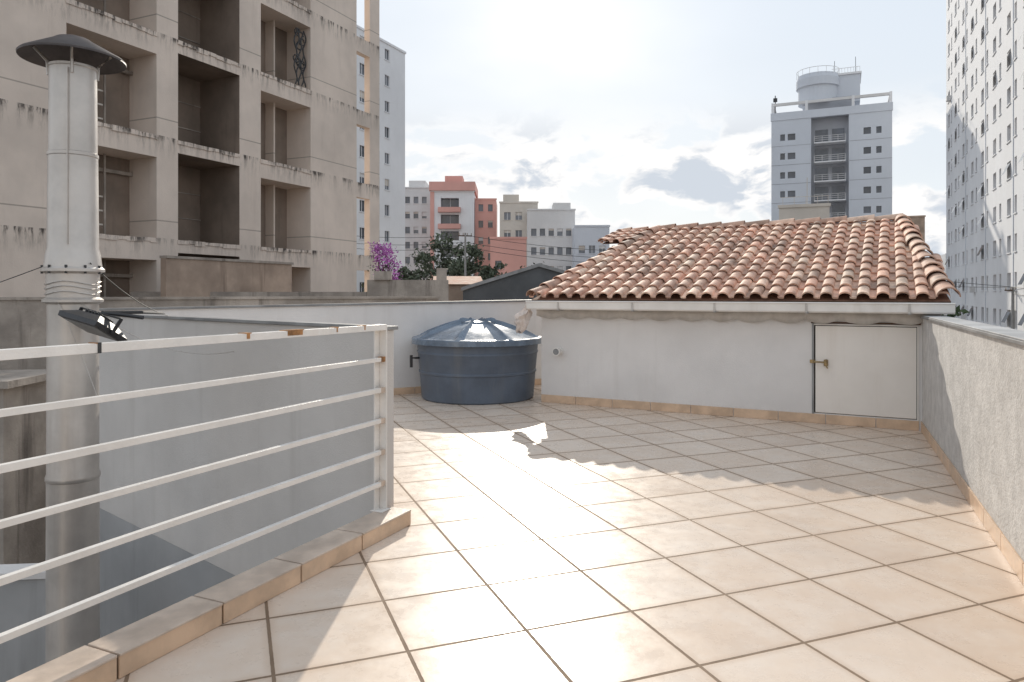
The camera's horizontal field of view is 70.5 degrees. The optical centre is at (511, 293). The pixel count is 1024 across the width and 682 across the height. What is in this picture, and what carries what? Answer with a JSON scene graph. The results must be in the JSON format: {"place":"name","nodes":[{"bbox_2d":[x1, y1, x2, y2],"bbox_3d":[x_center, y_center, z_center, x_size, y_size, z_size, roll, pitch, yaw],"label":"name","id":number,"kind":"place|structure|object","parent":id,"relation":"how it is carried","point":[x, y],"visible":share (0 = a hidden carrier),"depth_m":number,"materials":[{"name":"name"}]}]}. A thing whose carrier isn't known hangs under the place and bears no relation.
{"place":"outdoors","nodes":[
{"label":"outdoors","id":0,"kind":"place"},
{"bbox_2d":[0,0,378,296],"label":"beige apartment building","id":1,"kind":"structure","parent":0,"point":[222,134],"depth_m":24.27,"materials":[{"name":"paint"}]},
{"bbox_2d":[293,27,306,87],"bbox_3d":[-7.906,-8.808,26.961,0.056,2.120,0.717,0,0,25],"label":"iron grille","id":2,"kind":"object","parent":1,"relation":"attached to","point":[299,63],"visible":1,"depth_m":26.92,"materials":[{"name":"metal"}]},
{"bbox_2d":[366,240,401,279],"bbox_3d":[-3.942,0.764,22.352,1.342,4.872,1.427,0,0,0],"label":"bougainvillea","id":3,"kind":"object","parent":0,"point":[388,262],"visible":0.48,"depth_m":22.31,"materials":[{"name":"purple plant"}]},
{"bbox_2d":[405,181,429,279],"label":"white apartment building","id":4,"kind":"structure","parent":0,"point":[417,208],"depth_m":130.00,"materials":[{"name":"white paint"}]},
{"bbox_2d":[429,176,477,279],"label":"salmon apartment building","id":5,"kind":"structure","parent":0,"point":[452,205],"depth_m":120.00,"materials":[{"name":"white paint"}]},
{"bbox_2d":[433,276,482,300],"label":"brown roofed house","id":6,"kind":"structure","parent":0,"point":[455,285],"depth_m":27.09,"materials":[{"name":"ceramic"}]},
{"bbox_2d":[475,198,496,275],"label":"salmon apartment building","id":7,"kind":"structure","parent":0,"point":[485,217],"depth_m":122.00,"materials":[{"name":"paint"}]},
{"bbox_2d":[489,237,526,276],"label":"salmon house","id":8,"kind":"structure","parent":0,"point":[514,261],"depth_m":90.00,"materials":[{"name":"paint"}]},
{"bbox_2d":[461,263,564,300],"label":"dark roofed shed","id":9,"kind":"structure","parent":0,"point":[516,284],"depth_m":25.19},
{"bbox_2d":[499,195,538,266],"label":"beige block of flats","id":10,"kind":"structure","parent":0,"point":[513,215],"depth_m":112.00,"materials":[{"name":"paint"}]},
{"bbox_2d":[527,203,575,270],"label":"grey block of flats","id":11,"kind":"structure","parent":0,"point":[553,227],"depth_m":108.00,"materials":[{"name":"white paint"}]},
{"bbox_2d":[572,225,609,267],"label":"grey block of flats","id":12,"kind":"structure","parent":0,"point":[584,237],"depth_m":104.00,"materials":[{"name":"blue paint"}]},
{"bbox_2d":[357,0,945,256],"label":"sky","id":13,"kind":"structure","parent":0,"point":[626,113],"materials":[{"name":"white"}]},
{"bbox_2d":[778,195,830,225],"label":"beige house","id":14,"kind":"structure","parent":0,"point":[805,211],"depth_m":60.26,"materials":[{"name":"paint"}]},
{"bbox_2d":[771,57,892,222],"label":"bluegrey apartment tower","id":15,"kind":"structure","parent":0,"point":[833,139],"depth_m":111.13,"materials":[{"name":"paint"}]},
{"label":"ground","id":16,"kind":"structure","parent":0,"visible":0},
{"bbox_2d":[0,369,45,563],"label":"old shed","id":17,"kind":"structure","parent":16,"relation":"on","point":[22,436],"depth_m":9.25,"materials":[{"name":"concrete"}]},
{"bbox_2d":[0,563,45,681],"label":"parapet","id":18,"kind":"structure","parent":16,"relation":"on","point":[22,601],"depth_m":5.43,"materials":[{"name":"paint"}]},
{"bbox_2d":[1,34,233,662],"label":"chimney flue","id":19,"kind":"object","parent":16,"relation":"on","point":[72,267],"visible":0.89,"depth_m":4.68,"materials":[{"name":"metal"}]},
{"bbox_2d":[58,307,164,340],"bbox_3d":[-2.918,0.196,5.381,0.487,0.226,2.294,0,0,-23],"label":"floodlight","id":20,"kind":"object","parent":19,"relation":"attached to","point":[94,322],"visible":0.99,"depth_m":4.46,"materials":[{"name":"metal"}]},
{"bbox_2d":[0,296,439,369],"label":"old concrete wall","id":21,"kind":"structure","parent":16,"relation":"on","point":[22,322],"depth_m":11.40,"materials":[{"name":"grey concrete"}]},
{"bbox_2d":[160,255,293,296],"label":"stained boundary wall","id":22,"kind":"structure","parent":16,"relation":"on","point":[183,276],"depth_m":20.79,"materials":[{"name":"concrete"}]},
{"bbox_2d":[99,314,397,637],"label":"stairwell wall","id":23,"kind":"structure","parent":16,"relation":"on","point":[127,371],"depth_m":5.77,"materials":[{"name":"grey paint"}]},
{"bbox_2d":[131,268,447,300],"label":"old concrete wall","id":24,"kind":"structure","parent":16,"relation":"on","point":[382,283],"depth_m":21.04,"materials":[{"name":"grey concrete"}]},
{"bbox_2d":[99,299,540,393],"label":"back wall","id":25,"kind":"structure","parent":16,"relation":"on","point":[410,320],"depth_m":10.03,"materials":[{"name":"white paint"}]},
{"bbox_2d":[394,379,540,394],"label":"skirting tiles","id":26,"kind":"object","parent":25,"relation":"attached to","point":[404,390],"visible":0.11,"depth_m":10.10,"materials":[{"name":"beige tile"}]},
{"bbox_2d":[357,25,405,291],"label":"white tower block","id":27,"kind":"structure","parent":16,"relation":"on","point":[391,140],"depth_m":81.38,"materials":[{"name":"paint"}]},
{"bbox_2d":[393,265,420,279],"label":"street tree","id":28,"kind":"object","parent":16,"relation":"on","point":[403,274],"visible":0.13,"depth_m":63.28,"materials":[{"name":"green plant"}]},
{"bbox_2d":[406,231,476,279],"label":"street tree","id":29,"kind":"object","parent":16,"relation":"on","point":[429,268],"visible":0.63,"depth_m":66.86,"materials":[{"name":"green plant"}]},
{"bbox_2d":[458,233,471,275],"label":"utility pole","id":30,"kind":"object","parent":16,"relation":"on","point":[464,234],"visible":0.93,"depth_m":61.93,"materials":[{"name":"concrete"}]},
{"bbox_2d":[444,242,491,279],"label":"street tree","id":31,"kind":"object","parent":16,"relation":"on","point":[475,253],"visible":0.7,"depth_m":65.26,"materials":[{"name":"green plant"}]},
{"bbox_2d":[475,262,507,279],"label":"street tree","id":32,"kind":"object","parent":16,"relation":"on","point":[494,272],"visible":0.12,"depth_m":71.75,"materials":[{"name":"green plant"}]},
{"bbox_2d":[541,317,921,430],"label":"walls","id":33,"kind":"structure","parent":16,"relation":"on","point":[761,365],"depth_m":8.48,"materials":[{"name":"white paint"}]},
{"bbox_2d":[552,347,562,355],"bbox_3d":[0.579,0.735,9.190,0.110,0.110,0.112,0,0,28],"label":"wall spotlight","id":34,"kind":"object","parent":33,"relation":"attached to","point":[557,351],"depth_m":9.15,"materials":[{"name":"white paint"}]},
{"bbox_2d":[536,310,941,324],"bbox_3d":[2.308,0.250,8.289,4.501,0.148,0.040,0,0,28],"label":"wavy valance","id":35,"kind":"object","parent":33,"relation":"attached to","point":[854,318],"visible":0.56,"depth_m":8.14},
{"bbox_2d":[525,301,955,314],"bbox_3d":[2.292,0.148,8.182,4.630,0.117,0.310,0,0,28],"label":"gutter","id":36,"kind":"object","parent":33,"relation":"attached to","point":[870,307],"visible":1,"depth_m":7.85,"materials":[{"name":"white paint"}]},
{"bbox_2d":[514,305,531,333],"bbox_3d":[0.153,0.310,9.226,0.249,0.400,0.204,0,0,-23],"label":"hanging rag","id":37,"kind":"object","parent":36,"relation":"hanging from","point":[522,317],"visible":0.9,"depth_m":9.18,"materials":[{"name":"white fabric"}]},
{"bbox_2d":[531,222,950,302],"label":"roof deck","id":38,"kind":"structure","parent":33,"relation":"on","point":[862,297],"depth_m":8.03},
{"bbox_2d":[526,213,960,298],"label":"roof tiles","id":39,"kind":"object","parent":38,"relation":"on","point":[697,263],"visible":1,"depth_m":9.16,"materials":[{"name":"brown tile"}]},
{"bbox_2d":[811,322,920,420],"bbox_3d":[3.709,0.801,7.622,1.040,0.998,0.037,0,0,28],"label":"hatch door","id":40,"kind":"structure","parent":33,"relation":"attached to","point":[870,371],"depth_m":7.60,"materials":[{"name":"white paint"}]},
{"bbox_2d":[810,359,827,368],"bbox_3d":[3.301,0.754,7.785,0.182,0.099,0.068,0,0,22],"label":"door handle","id":41,"kind":"object","parent":40,"relation":"attached to","point":[825,361],"visible":1,"depth_m":7.75,"materials":[{"name":"gold metal"}]},
{"bbox_2d":[892,215,925,249],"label":"brown apartment building","id":42,"kind":"structure","parent":16,"relation":"on","point":[919,220],"depth_m":109.75,"materials":[{"name":"clear paint"}]},
{"bbox_2d":[940,253,945,272],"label":"distant apartment block","id":43,"kind":"structure","parent":16,"relation":"on","point":[943,256],"depth_m":265.52,"materials":[{"name":"white paint"}]},
{"bbox_2d":[942,305,969,317],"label":"street tree","id":44,"kind":"object","parent":16,"relation":"on","point":[957,310],"visible":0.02,"depth_m":40.02,"materials":[{"name":"green plant"}]},
{"bbox_2d":[920,315,1023,561],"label":"parapet wall","id":45,"kind":"structure","parent":16,"relation":"on","point":[973,396],"depth_m":4.49,"materials":[{"name":"paint"}]},
{"bbox_2d":[945,0,1023,330],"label":"white apartment block","id":46,"kind":"structure","parent":16,"relation":"on","point":[984,193],"depth_m":66.94,"materials":[{"name":"paint"}]},
{"bbox_2d":[1004,287,1015,328],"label":"utility pole","id":47,"kind":"object","parent":16,"relation":"on","point":[1012,310],"visible":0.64,"depth_m":55.42,"materials":[{"name":"concrete"}]},
{"bbox_3d":[-0.333,4.406,4.060,9.053,5.988,14.241,0,0,0],"label":"lower house","id":48,"kind":"object","parent":16,"relation":"on","visible":0},
{"bbox_2d":[114,385,1023,681],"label":"terrace floor","id":49,"kind":"structure","parent":48,"relation":"on","point":[536,541],"depth_m":3.67,"materials":[{"name":"beige tile"}]},
{"bbox_2d":[6,506,410,681],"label":"tiled kerb","id":50,"kind":"structure","parent":49,"relation":"on","point":[122,652],"depth_m":3.05,"materials":[{"name":"tile"}]},
{"bbox_2d":[0,324,390,643],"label":"metal railing","id":51,"kind":"object","parent":50,"relation":"on","point":[379,423],"visible":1,"depth_m":3.06,"materials":[{"name":"white metal"}]},
{"bbox_2d":[410,317,540,404],"bbox_3d":[-0.470,0.863,9.840,1.785,1.070,1.785,0,0,0],"label":"water tank","id":52,"kind":"object","parent":49,"relation":"on","point":[473,361],"visible":0.99,"depth_m":9.17,"materials":[{"name":"plastic"}]},
{"bbox_2d":[541,394,918,430],"bbox_3d":[2.263,1.349,8.365,4.250,0.099,0.011,0,0,28],"label":"skirting","id":53,"kind":"object","parent":49,"relation":"on","point":[809,417],"visible":1,"depth_m":8.19,"materials":[{"name":"beige tile"}]},
{"bbox_2d":[921,421,1023,584],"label":"skirting tiles","id":54,"kind":"object","parent":49,"relation":"on","point":[1009,552],"visible":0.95,"depth_m":4.43,"materials":[{"name":"beige tile"}]},
{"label":"utility pole","id":55,"kind":"object","parent":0,"visible":0},
{"bbox_2d":[357,235,1023,295],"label":"overhead wires","id":56,"kind":"object","parent":55,"relation":"attached to","point":[555,254],"visible":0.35,"depth_m":61.72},
{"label":"walls","id":57,"kind":"object","parent":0,"visible":0},
{"bbox_2d":[602,240,625,243],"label":"roof deck","id":58,"kind":"structure","parent":57,"relation":"on","point":[614,242],"depth_m":13.55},
{"bbox_2d":[598,224,787,242],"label":"roof tiles","id":59,"kind":"object","parent":58,"relation":"on","point":[621,235],"visible":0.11,"depth_m":13.84,"materials":[{"name":"brown tile"}]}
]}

